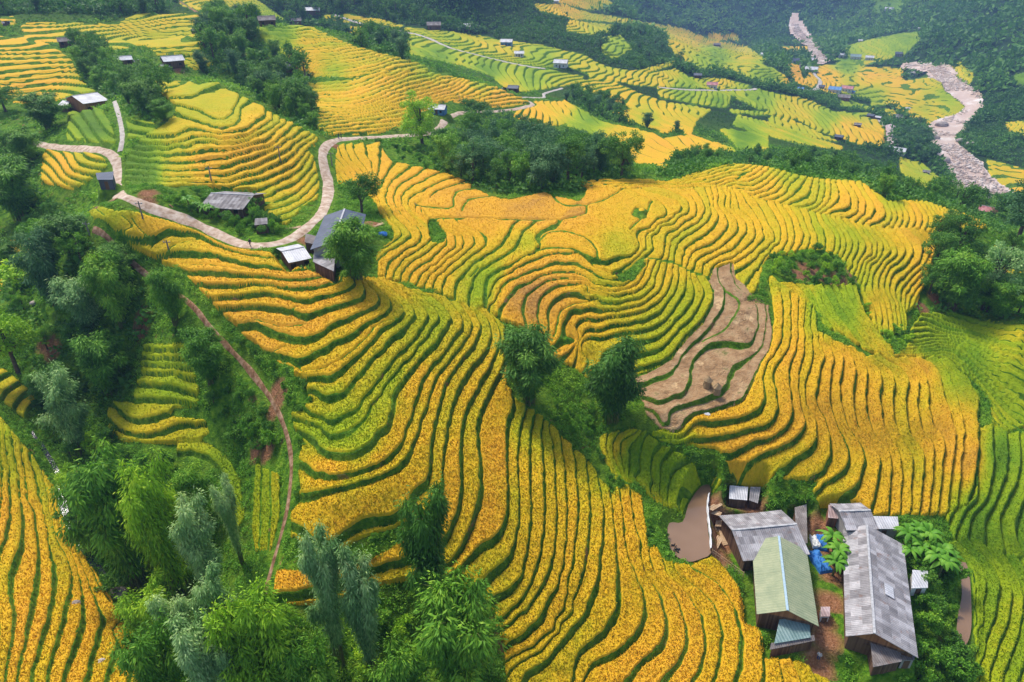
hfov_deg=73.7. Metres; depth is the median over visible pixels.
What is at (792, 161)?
bamboo clump
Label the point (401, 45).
bamboo clump
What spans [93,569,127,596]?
shrub
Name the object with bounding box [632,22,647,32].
broadleaf tree
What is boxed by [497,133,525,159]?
broadleaf tree
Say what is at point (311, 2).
bamboo clump
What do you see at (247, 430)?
shrub
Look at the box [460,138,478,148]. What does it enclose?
bamboo clump
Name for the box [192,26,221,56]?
broadleaf tree
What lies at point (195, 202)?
banana plant
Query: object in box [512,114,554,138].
broadleaf tree
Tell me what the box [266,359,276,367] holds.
shrub
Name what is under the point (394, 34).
bamboo clump
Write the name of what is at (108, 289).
broadleaf tree
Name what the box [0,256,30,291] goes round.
shrub
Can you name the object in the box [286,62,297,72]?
cottage
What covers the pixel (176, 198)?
shrub
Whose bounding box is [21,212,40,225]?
broadleaf tree
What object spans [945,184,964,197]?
broadleaf tree
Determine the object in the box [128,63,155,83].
bamboo clump
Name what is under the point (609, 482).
shrub
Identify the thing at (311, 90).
bamboo clump
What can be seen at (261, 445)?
shrub
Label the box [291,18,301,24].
cottage
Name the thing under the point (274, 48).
bamboo clump
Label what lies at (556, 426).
shrub
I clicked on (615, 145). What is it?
broadleaf tree
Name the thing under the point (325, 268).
shed
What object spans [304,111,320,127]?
bamboo clump
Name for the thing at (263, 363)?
shrub
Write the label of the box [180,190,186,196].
shrub
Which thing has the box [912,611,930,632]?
shrub
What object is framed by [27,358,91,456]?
bamboo clump
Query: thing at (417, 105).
broadleaf tree
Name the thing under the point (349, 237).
bamboo clump
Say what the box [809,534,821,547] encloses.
tarpaulin
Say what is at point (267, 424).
shrub
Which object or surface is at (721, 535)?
timber pile
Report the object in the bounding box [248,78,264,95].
bamboo clump
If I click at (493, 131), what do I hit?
broadleaf tree
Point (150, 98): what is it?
bamboo clump
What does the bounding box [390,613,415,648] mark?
shrub
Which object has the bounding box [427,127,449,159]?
broadleaf tree
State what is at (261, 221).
shed
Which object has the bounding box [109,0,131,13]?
broadleaf tree
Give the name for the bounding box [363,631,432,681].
bamboo clump
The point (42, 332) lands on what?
broadleaf tree
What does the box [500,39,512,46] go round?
cottage
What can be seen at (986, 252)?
broadleaf tree
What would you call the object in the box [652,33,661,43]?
broadleaf tree
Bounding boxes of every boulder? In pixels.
[110,586,127,598]
[934,121,948,126]
[938,155,950,162]
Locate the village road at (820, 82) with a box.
[807,73,822,90]
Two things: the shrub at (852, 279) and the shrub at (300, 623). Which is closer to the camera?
the shrub at (300, 623)
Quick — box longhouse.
[885,124,897,146]
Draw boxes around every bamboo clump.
[0,124,42,161]
[0,151,35,221]
[0,235,23,267]
[4,222,65,306]
[14,90,70,129]
[21,360,67,402]
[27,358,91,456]
[29,0,41,10]
[32,208,88,253]
[42,436,158,591]
[45,275,103,334]
[50,462,82,496]
[65,44,82,67]
[66,325,131,395]
[67,30,85,48]
[67,456,120,489]
[71,44,85,58]
[74,56,95,75]
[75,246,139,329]
[82,29,96,42]
[87,52,99,66]
[87,65,100,81]
[88,72,101,91]
[89,41,108,56]
[95,46,113,62]
[95,239,137,278]
[101,70,116,89]
[106,608,189,681]
[108,54,123,63]
[108,72,121,90]
[111,568,173,647]
[112,444,189,598]
[115,66,136,83]
[115,82,131,103]
[118,76,160,113]
[126,74,145,83]
[127,63,138,74]
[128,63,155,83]
[131,0,152,12]
[141,94,158,114]
[142,265,187,326]
[144,589,193,675]
[145,98,172,121]
[159,63,172,78]
[163,607,218,681]
[166,459,216,513]
[167,486,225,586]
[176,325,224,385]
[187,17,210,39]
[187,557,237,649]
[192,49,209,70]
[196,12,209,25]
[197,1,212,12]
[200,572,300,681]
[204,639,239,681]
[207,5,222,25]
[208,473,243,564]
[211,4,227,23]
[212,22,228,39]
[217,30,227,50]
[222,16,235,34]
[223,10,235,27]
[224,47,241,73]
[229,26,251,56]
[234,16,260,43]
[235,58,258,86]
[245,47,257,61]
[245,64,271,78]
[246,76,253,85]
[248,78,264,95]
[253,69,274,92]
[258,59,271,71]
[263,80,282,109]
[265,39,280,59]
[267,79,280,85]
[269,55,291,78]
[271,625,337,681]
[272,71,284,83]
[273,0,283,9]
[276,89,283,106]
[278,77,289,97]
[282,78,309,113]
[282,96,295,116]
[288,75,310,85]
[296,518,345,668]
[297,102,314,123]
[299,7,306,17]
[302,86,318,97]
[303,96,315,112]
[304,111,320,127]
[305,90,320,109]
[308,0,321,6]
[320,210,376,280]
[333,541,384,673]
[334,0,339,10]
[357,6,365,15]
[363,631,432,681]
[371,31,383,43]
[381,26,392,40]
[389,13,396,22]
[389,29,403,42]
[392,36,409,58]
[392,471,452,619]
[398,4,407,17]
[408,557,511,681]
[409,3,416,12]
[430,133,457,172]
[442,128,461,140]
[453,132,460,156]
[458,131,467,142]
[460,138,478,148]
[471,134,493,143]
[485,139,505,170]
[486,158,507,188]
[487,319,564,406]
[495,129,515,142]
[497,147,517,179]
[509,130,526,138]
[509,149,529,183]
[520,145,544,182]
[525,155,556,190]
[536,141,574,185]
[556,127,569,134]
[563,90,569,100]
[571,89,576,99]
[582,327,650,424]
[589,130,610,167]
[590,96,600,107]
[595,148,611,171]
[607,97,616,110]
[611,102,621,115]
[617,151,637,175]
[641,112,654,127]
[674,120,679,131]
[690,145,699,155]
[702,142,709,148]
[702,148,713,159]
[714,146,724,156]
[754,143,762,154]
[762,149,772,162]
[789,157,797,167]
[799,152,813,162]
[811,144,816,155]
[829,149,837,155]
[847,162,861,173]
[862,161,871,170]
[877,173,899,197]
[898,175,905,183]
[904,181,914,191]
[913,143,922,152]
[928,184,942,194]
[934,244,997,311]
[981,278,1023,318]
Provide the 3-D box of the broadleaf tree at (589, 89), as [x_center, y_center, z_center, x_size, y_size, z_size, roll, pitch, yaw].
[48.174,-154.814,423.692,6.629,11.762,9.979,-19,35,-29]
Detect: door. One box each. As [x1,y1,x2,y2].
[104,181,109,189]
[734,500,739,507]
[749,502,755,508]
[787,646,794,653]
[828,519,834,526]
[860,644,870,654]
[880,664,888,673]
[901,661,910,668]
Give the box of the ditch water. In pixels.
[957,562,971,644]
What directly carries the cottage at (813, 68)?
on the ground
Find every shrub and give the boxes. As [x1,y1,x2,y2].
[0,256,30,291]
[51,508,86,524]
[57,440,79,456]
[76,539,101,553]
[80,431,100,454]
[92,447,110,462]
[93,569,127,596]
[95,424,117,441]
[114,443,133,459]
[130,453,148,467]
[133,588,145,599]
[151,451,175,468]
[169,326,175,333]
[170,191,182,203]
[179,565,196,585]
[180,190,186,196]
[181,673,193,681]
[186,204,195,212]
[203,390,217,402]
[208,208,219,219]
[218,210,232,221]
[220,404,228,415]
[221,423,245,443]
[222,383,230,394]
[226,418,237,430]
[227,215,240,225]
[232,389,242,398]
[233,336,243,342]
[234,224,245,233]
[237,417,258,437]
[240,216,251,225]
[242,413,253,422]
[243,388,254,395]
[245,197,256,208]
[245,204,259,217]
[245,342,254,347]
[247,438,265,450]
[248,209,267,219]
[250,344,259,353]
[252,190,262,204]
[255,356,262,362]
[256,225,266,232]
[256,401,268,418]
[259,429,282,446]
[260,360,265,367]
[260,420,274,430]
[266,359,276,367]
[267,213,281,222]
[267,219,279,231]
[280,381,285,388]
[280,615,309,640]
[288,400,296,405]
[292,489,299,497]
[294,404,302,410]
[295,436,302,442]
[300,378,307,388]
[330,658,341,677]
[353,547,362,556]
[353,647,380,680]
[366,549,375,558]
[369,532,378,539]
[375,604,391,625]
[380,530,389,537]
[390,143,400,149]
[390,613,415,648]
[414,152,423,160]
[422,161,429,167]
[479,655,503,677]
[482,613,504,637]
[552,421,560,429]
[566,406,575,413]
[568,423,575,431]
[582,450,590,458]
[583,425,593,435]
[584,414,594,424]
[587,404,595,412]
[598,454,606,459]
[605,473,615,477]
[606,477,612,486]
[616,475,625,485]
[645,517,655,527]
[682,447,689,456]
[697,466,707,477]
[769,251,780,260]
[770,266,777,272]
[773,256,783,265]
[773,468,784,481]
[773,486,779,493]
[779,266,793,276]
[786,260,793,269]
[786,490,793,497]
[788,249,794,257]
[788,479,797,487]
[795,494,804,502]
[799,249,807,256]
[805,261,817,269]
[805,495,815,503]
[807,253,818,260]
[812,242,823,248]
[812,271,822,281]
[816,267,824,275]
[821,252,829,258]
[821,261,831,269]
[823,276,832,283]
[831,275,840,284]
[833,261,843,268]
[836,267,845,278]
[849,275,857,282]
[863,301,871,311]
[880,329,893,338]
[892,323,904,335]
[897,337,904,344]
[904,333,914,340]
[905,326,913,336]
[905,556,931,569]
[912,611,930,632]
[914,592,931,604]
[915,634,928,658]
[915,660,938,681]
[919,602,951,634]
[920,564,942,589]
[921,537,944,557]
[924,648,953,668]
[925,593,948,613]
[926,637,939,653]
[927,560,939,573]
[931,664,945,681]
[939,635,974,663]
[942,571,959,589]
[942,646,977,681]
[944,566,972,585]
[944,603,959,613]
[945,625,961,638]
[954,668,975,681]
[957,640,973,656]
[971,661,984,675]
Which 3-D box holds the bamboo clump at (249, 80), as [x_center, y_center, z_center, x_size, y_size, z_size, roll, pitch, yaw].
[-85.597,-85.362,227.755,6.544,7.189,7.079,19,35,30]
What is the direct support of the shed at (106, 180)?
on the ground
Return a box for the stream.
[31,431,131,601]
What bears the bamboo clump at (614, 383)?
on the ground
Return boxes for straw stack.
[703,376,712,388]
[712,383,721,395]
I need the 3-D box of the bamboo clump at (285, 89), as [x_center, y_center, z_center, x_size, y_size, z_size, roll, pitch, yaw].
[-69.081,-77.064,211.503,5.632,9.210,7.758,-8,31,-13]
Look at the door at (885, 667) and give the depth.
90.17 m
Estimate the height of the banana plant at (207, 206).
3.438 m
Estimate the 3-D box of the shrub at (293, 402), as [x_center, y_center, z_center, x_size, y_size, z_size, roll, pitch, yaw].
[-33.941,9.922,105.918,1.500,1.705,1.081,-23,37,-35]
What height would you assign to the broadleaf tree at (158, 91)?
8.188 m
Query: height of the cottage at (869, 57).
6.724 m
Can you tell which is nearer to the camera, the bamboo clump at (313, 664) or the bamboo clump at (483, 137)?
the bamboo clump at (313, 664)
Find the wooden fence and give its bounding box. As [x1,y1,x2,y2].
[711,549,744,575]
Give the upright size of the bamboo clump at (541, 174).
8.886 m
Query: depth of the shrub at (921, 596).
100.32 m
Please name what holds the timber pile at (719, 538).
on the ground
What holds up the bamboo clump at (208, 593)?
on the ground
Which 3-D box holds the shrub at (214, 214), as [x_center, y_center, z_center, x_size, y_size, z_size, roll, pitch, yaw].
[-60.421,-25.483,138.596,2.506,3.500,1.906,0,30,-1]
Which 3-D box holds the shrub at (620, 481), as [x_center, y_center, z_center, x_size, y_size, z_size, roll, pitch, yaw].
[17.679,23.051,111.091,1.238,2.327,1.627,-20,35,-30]
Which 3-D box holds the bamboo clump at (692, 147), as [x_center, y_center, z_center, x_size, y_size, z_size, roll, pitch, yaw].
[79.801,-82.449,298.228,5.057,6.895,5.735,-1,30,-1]
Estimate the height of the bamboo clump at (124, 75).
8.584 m
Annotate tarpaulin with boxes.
[378,231,387,235]
[808,549,832,573]
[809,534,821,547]
[816,534,828,551]
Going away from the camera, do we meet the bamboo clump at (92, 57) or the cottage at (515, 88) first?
the bamboo clump at (92, 57)
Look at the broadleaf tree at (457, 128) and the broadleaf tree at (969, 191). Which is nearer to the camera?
the broadleaf tree at (457, 128)
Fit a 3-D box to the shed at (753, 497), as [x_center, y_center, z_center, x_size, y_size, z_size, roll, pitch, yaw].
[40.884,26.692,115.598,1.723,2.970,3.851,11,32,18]
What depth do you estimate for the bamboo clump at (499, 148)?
188.47 m
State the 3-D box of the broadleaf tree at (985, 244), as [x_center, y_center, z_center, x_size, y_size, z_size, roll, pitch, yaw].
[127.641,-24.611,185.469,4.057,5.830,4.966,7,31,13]
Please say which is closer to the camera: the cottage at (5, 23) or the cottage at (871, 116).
the cottage at (5, 23)
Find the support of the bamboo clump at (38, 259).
on the ground
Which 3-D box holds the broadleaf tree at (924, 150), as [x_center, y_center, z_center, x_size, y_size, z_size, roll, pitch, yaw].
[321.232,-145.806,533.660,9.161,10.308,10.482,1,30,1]
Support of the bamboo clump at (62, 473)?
on the ground
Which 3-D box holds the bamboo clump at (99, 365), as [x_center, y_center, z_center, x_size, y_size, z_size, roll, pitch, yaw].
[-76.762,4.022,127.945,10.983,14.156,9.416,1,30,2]
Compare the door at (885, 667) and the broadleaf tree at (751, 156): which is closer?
the door at (885, 667)
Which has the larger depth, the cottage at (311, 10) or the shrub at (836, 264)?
the cottage at (311, 10)
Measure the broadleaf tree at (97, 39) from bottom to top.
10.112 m
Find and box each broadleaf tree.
[0,0,8,11]
[0,85,24,111]
[0,130,10,155]
[0,309,40,374]
[2,252,22,271]
[5,288,28,309]
[13,216,49,234]
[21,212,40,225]
[26,388,42,404]
[30,324,56,349]
[40,201,64,214]
[52,230,89,260]
[57,319,95,353]
[64,26,78,43]
[74,32,95,55]
[87,34,105,55]
[88,33,109,42]
[95,55,112,81]
[95,59,125,79]
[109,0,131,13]
[132,55,156,68]
[142,66,170,92]
[147,82,162,98]
[150,0,165,6]
[191,19,216,49]
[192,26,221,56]
[208,0,224,6]
[233,1,260,18]
[279,40,309,65]
[279,69,308,103]
[288,48,311,75]
[312,2,321,9]
[344,171,384,212]
[352,24,368,46]
[363,20,376,38]
[364,19,383,32]
[373,25,382,36]
[377,2,389,14]
[384,25,403,42]
[387,0,400,8]
[398,28,411,43]
[398,89,438,143]
[425,12,436,21]
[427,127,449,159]
[443,147,471,177]
[447,126,464,132]
[453,135,493,181]
[456,109,482,134]
[457,97,492,122]
[462,118,507,140]
[466,122,485,141]
[469,145,501,174]
[479,137,495,144]
[480,104,515,129]
[487,117,518,138]
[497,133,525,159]
[499,150,519,183]
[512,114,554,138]
[519,117,546,131]
[520,121,554,158]
[532,129,558,145]
[546,125,560,135]
[553,128,589,152]
[554,134,586,179]
[567,81,582,94]
[568,133,590,175]
[573,86,591,99]
[573,144,600,178]
[579,92,590,103]
[582,95,596,110]
[583,129,613,172]
[584,82,595,96]
[593,34,609,50]
[593,88,603,97]
[595,102,606,116]
[595,129,644,177]
[601,89,610,102]
[608,22,618,35]
[612,103,629,120]
[613,19,622,30]
[613,93,620,102]
[619,96,625,106]
[623,22,633,32]
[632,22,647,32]
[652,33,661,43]
[658,40,666,48]
[669,147,694,159]
[672,149,683,159]
[675,51,685,59]
[743,152,755,163]
[780,149,793,159]
[785,146,808,166]
[794,146,808,153]
[814,149,828,156]
[819,153,844,171]
[846,150,859,160]
[855,157,862,164]
[876,162,898,179]
[891,133,904,144]
[904,176,922,187]
[913,115,926,122]
[914,136,925,142]
[918,148,929,158]
[919,182,931,192]
[920,262,949,294]
[921,232,959,259]
[925,176,950,193]
[926,213,961,232]
[927,144,941,153]
[928,173,949,192]
[930,230,958,256]
[939,208,971,227]
[940,189,952,199]
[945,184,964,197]
[946,174,962,187]
[946,213,987,250]
[953,181,981,208]
[958,192,982,209]
[969,248,987,258]
[974,193,987,210]
[974,239,1023,310]
[975,186,992,202]
[976,238,989,251]
[978,286,995,311]
[984,246,1002,266]
[986,195,998,205]
[987,194,1023,216]
[993,209,1015,225]
[997,179,1023,235]
[998,226,1023,253]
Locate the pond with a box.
[668,484,710,561]
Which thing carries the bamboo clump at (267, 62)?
on the ground
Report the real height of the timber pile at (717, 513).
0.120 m
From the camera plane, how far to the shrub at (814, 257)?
151.35 m
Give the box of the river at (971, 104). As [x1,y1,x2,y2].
[789,13,1012,194]
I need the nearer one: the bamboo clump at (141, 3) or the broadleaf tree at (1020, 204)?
the broadleaf tree at (1020, 204)
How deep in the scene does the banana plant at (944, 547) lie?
104.35 m
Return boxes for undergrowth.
[0,182,1023,681]
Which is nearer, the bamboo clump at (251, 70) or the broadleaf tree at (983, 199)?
the bamboo clump at (251, 70)
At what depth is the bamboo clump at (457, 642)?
74.71 m
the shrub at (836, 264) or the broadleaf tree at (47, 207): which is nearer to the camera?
the shrub at (836, 264)
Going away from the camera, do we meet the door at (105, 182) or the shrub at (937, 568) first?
the shrub at (937, 568)
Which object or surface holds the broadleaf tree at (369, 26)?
on the ground
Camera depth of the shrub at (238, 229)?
133.16 m
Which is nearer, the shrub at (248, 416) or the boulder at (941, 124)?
the shrub at (248, 416)
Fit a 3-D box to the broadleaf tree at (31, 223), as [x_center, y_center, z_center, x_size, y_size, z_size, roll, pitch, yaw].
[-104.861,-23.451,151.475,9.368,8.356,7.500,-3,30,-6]
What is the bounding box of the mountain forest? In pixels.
[591,0,1023,95]
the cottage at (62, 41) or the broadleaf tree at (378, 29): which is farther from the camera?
the broadleaf tree at (378, 29)
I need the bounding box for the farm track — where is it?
[112,100,124,151]
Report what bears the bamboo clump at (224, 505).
on the ground
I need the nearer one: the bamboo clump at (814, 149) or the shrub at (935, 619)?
the shrub at (935, 619)
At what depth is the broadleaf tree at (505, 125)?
234.60 m
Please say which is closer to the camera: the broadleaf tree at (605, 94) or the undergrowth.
the undergrowth
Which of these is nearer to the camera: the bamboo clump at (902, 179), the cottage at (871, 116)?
the bamboo clump at (902, 179)
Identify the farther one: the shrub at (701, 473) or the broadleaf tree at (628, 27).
the broadleaf tree at (628, 27)
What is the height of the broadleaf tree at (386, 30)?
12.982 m
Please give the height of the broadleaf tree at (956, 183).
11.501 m
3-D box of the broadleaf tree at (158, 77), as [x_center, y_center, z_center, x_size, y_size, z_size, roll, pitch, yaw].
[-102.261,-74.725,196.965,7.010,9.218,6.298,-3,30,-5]
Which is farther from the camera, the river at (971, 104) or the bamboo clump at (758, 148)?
the river at (971, 104)
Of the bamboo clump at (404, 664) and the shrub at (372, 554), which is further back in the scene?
the shrub at (372, 554)
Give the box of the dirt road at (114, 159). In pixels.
[33,101,534,248]
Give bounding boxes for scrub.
[0,18,1023,323]
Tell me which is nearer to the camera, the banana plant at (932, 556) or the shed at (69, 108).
the banana plant at (932, 556)
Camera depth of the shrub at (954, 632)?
97.92 m
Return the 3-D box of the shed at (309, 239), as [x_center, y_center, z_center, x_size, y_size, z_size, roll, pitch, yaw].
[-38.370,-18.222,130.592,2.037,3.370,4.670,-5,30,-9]
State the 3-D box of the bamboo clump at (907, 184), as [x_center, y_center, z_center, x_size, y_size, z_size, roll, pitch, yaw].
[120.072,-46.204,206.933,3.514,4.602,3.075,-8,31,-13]
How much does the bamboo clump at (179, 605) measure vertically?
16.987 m
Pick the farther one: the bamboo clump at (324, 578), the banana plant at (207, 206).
the banana plant at (207, 206)
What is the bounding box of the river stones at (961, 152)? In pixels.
[791,21,1007,198]
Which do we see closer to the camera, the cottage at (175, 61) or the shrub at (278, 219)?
the shrub at (278, 219)
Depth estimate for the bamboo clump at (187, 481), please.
103.18 m
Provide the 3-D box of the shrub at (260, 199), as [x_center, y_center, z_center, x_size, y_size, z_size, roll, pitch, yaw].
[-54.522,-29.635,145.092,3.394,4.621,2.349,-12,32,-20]
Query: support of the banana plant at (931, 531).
on the ground
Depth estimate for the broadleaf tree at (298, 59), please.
262.97 m
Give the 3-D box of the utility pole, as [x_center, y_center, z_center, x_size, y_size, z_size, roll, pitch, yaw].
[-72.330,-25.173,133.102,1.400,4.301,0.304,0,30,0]
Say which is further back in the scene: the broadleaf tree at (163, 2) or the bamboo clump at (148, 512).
the broadleaf tree at (163, 2)
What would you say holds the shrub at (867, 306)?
on the ground
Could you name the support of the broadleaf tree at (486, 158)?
on the ground
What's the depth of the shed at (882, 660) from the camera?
90.33 m
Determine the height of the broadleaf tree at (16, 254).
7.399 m
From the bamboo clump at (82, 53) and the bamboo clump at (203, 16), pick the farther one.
the bamboo clump at (203, 16)
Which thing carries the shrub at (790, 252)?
on the ground
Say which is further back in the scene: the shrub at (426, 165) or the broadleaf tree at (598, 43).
the broadleaf tree at (598, 43)
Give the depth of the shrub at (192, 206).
138.07 m
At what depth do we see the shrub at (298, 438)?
102.41 m
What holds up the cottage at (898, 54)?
on the ground
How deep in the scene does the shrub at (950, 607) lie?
101.17 m
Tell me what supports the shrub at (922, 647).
on the ground
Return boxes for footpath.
[92,226,292,593]
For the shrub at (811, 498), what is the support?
on the ground
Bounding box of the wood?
[0,0,1023,215]
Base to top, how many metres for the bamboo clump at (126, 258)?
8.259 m
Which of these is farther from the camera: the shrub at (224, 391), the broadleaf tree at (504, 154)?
the broadleaf tree at (504, 154)
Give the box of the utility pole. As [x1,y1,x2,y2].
[135,201,143,218]
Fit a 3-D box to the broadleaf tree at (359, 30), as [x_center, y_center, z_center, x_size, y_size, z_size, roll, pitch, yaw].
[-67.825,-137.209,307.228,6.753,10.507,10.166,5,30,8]
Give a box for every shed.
[58,100,70,111]
[96,171,115,189]
[254,218,268,233]
[305,234,315,253]
[313,254,335,281]
[728,485,747,507]
[748,487,760,509]
[769,635,814,657]
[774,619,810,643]
[792,505,807,543]
[819,607,829,621]
[826,505,837,526]
[867,643,901,675]
[873,516,898,537]
[898,642,916,668]
[909,570,927,595]
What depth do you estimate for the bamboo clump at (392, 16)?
536.32 m
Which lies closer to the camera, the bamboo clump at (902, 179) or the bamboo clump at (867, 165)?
the bamboo clump at (902, 179)
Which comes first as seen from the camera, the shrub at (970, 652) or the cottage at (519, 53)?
the shrub at (970, 652)
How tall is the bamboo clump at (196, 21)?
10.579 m
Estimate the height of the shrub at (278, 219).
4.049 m
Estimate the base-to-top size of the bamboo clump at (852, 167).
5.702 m
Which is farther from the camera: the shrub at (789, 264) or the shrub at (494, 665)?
the shrub at (789, 264)
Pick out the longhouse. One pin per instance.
(888, 128)
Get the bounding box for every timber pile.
[709,503,721,510]
[711,511,721,515]
[715,520,721,526]
[716,535,722,547]
[718,528,724,539]
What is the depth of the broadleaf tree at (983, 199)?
278.27 m
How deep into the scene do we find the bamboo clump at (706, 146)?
309.59 m
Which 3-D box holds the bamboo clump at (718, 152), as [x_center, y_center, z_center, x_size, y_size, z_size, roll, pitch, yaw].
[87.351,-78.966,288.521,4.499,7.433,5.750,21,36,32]
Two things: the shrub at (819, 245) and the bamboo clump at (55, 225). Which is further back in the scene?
the shrub at (819, 245)
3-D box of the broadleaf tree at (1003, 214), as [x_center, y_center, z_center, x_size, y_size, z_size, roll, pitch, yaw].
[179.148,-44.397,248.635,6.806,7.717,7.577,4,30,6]
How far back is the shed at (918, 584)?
101.20 m
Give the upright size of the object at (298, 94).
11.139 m
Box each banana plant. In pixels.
[180,195,196,211]
[190,201,201,212]
[195,203,206,213]
[200,204,215,218]
[815,526,845,550]
[821,540,851,565]
[821,552,848,575]
[823,539,841,551]
[893,522,922,545]
[901,534,922,554]
[902,519,928,539]
[902,541,923,561]
[910,538,930,562]
[915,522,946,542]
[921,550,961,578]
[923,544,950,568]
[931,541,957,571]
[942,550,964,575]
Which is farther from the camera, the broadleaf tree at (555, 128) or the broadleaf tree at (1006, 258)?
the broadleaf tree at (555, 128)
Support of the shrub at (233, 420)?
on the ground
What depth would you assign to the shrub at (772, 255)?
147.83 m
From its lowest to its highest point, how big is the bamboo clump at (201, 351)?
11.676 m
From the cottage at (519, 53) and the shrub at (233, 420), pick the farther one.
the cottage at (519, 53)
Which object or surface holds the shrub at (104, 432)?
on the ground
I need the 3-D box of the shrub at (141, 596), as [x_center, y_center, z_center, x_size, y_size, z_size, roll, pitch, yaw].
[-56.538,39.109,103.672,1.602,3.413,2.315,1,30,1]
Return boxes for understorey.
[0,0,1023,443]
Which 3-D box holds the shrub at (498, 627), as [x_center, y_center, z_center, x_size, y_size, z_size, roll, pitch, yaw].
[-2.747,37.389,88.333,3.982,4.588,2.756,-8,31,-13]
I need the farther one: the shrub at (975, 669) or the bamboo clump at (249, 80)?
the bamboo clump at (249, 80)
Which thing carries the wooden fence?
on the ground
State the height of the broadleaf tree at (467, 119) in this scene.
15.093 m
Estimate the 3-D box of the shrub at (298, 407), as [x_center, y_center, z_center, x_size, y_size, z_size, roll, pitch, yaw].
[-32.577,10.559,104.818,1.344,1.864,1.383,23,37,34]
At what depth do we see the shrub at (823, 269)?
148.25 m
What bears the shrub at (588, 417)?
on the ground
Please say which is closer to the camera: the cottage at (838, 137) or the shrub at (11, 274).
the shrub at (11, 274)
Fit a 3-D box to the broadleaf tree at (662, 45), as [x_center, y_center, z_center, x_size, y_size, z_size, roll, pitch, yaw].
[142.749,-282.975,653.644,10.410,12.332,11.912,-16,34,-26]
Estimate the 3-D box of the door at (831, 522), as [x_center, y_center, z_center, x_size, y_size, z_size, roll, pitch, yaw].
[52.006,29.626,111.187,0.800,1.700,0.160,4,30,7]
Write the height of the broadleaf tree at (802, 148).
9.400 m
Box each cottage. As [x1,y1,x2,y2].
[1,21,9,25]
[56,37,72,47]
[118,55,132,64]
[160,54,184,68]
[257,15,275,26]
[276,244,310,270]
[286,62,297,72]
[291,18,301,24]
[305,7,320,14]
[427,22,440,29]
[428,104,447,115]
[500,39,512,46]
[507,85,518,92]
[514,51,523,56]
[553,59,568,67]
[694,73,701,78]
[706,82,717,88]
[805,66,818,72]
[828,86,841,93]
[834,134,843,139]
[838,94,850,101]
[841,85,853,92]
[850,54,861,58]
[854,122,861,127]
[865,55,873,59]
[867,113,875,118]
[889,146,906,155]
[895,51,902,56]
[978,205,996,212]
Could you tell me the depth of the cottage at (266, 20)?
303.56 m
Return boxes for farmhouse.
[64,92,107,111]
[199,191,266,217]
[310,209,365,267]
[719,510,809,570]
[753,536,818,633]
[830,503,878,533]
[842,524,917,657]
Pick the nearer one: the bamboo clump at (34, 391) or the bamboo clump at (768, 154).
the bamboo clump at (34, 391)
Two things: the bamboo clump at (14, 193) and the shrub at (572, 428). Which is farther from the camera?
the bamboo clump at (14, 193)
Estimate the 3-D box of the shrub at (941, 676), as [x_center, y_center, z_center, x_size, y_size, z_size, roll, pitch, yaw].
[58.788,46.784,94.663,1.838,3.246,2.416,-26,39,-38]
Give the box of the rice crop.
[0,0,1023,681]
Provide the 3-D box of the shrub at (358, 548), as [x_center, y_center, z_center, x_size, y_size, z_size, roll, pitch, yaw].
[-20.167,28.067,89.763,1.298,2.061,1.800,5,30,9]
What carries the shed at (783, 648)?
on the ground
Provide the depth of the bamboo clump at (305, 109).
195.74 m
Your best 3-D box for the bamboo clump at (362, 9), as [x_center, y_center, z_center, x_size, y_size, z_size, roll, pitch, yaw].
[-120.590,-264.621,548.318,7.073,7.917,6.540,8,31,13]
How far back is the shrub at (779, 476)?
113.86 m
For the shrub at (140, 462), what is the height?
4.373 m
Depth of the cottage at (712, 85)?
555.82 m
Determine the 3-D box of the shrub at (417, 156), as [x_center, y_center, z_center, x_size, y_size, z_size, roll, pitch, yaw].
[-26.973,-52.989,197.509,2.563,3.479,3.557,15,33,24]
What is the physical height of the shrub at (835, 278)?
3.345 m
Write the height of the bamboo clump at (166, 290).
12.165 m
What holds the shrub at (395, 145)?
on the ground
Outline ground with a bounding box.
[0,0,1023,681]
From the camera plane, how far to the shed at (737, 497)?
114.44 m
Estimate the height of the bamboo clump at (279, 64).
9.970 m
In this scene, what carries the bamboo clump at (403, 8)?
on the ground
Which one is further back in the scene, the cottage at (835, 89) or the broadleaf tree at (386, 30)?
the cottage at (835, 89)
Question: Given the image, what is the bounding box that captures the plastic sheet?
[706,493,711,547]
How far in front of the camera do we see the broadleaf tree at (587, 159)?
178.15 m
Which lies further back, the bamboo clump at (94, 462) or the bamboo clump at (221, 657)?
the bamboo clump at (94, 462)
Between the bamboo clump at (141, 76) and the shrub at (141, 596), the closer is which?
the shrub at (141, 596)
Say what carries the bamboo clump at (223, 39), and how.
on the ground
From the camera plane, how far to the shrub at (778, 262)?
145.75 m
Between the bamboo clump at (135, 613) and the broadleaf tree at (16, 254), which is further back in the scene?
the broadleaf tree at (16, 254)
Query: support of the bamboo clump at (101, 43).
on the ground
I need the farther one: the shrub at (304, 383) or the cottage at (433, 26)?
the cottage at (433, 26)
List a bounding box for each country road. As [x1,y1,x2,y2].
[334,14,544,68]
[522,88,562,97]
[660,87,756,90]
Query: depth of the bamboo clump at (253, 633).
71.81 m
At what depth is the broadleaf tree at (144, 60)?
233.79 m
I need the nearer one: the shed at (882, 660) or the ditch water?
the shed at (882, 660)
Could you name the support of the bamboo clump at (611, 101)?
on the ground
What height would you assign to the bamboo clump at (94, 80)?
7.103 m
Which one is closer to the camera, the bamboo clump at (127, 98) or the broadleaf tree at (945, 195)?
the bamboo clump at (127, 98)

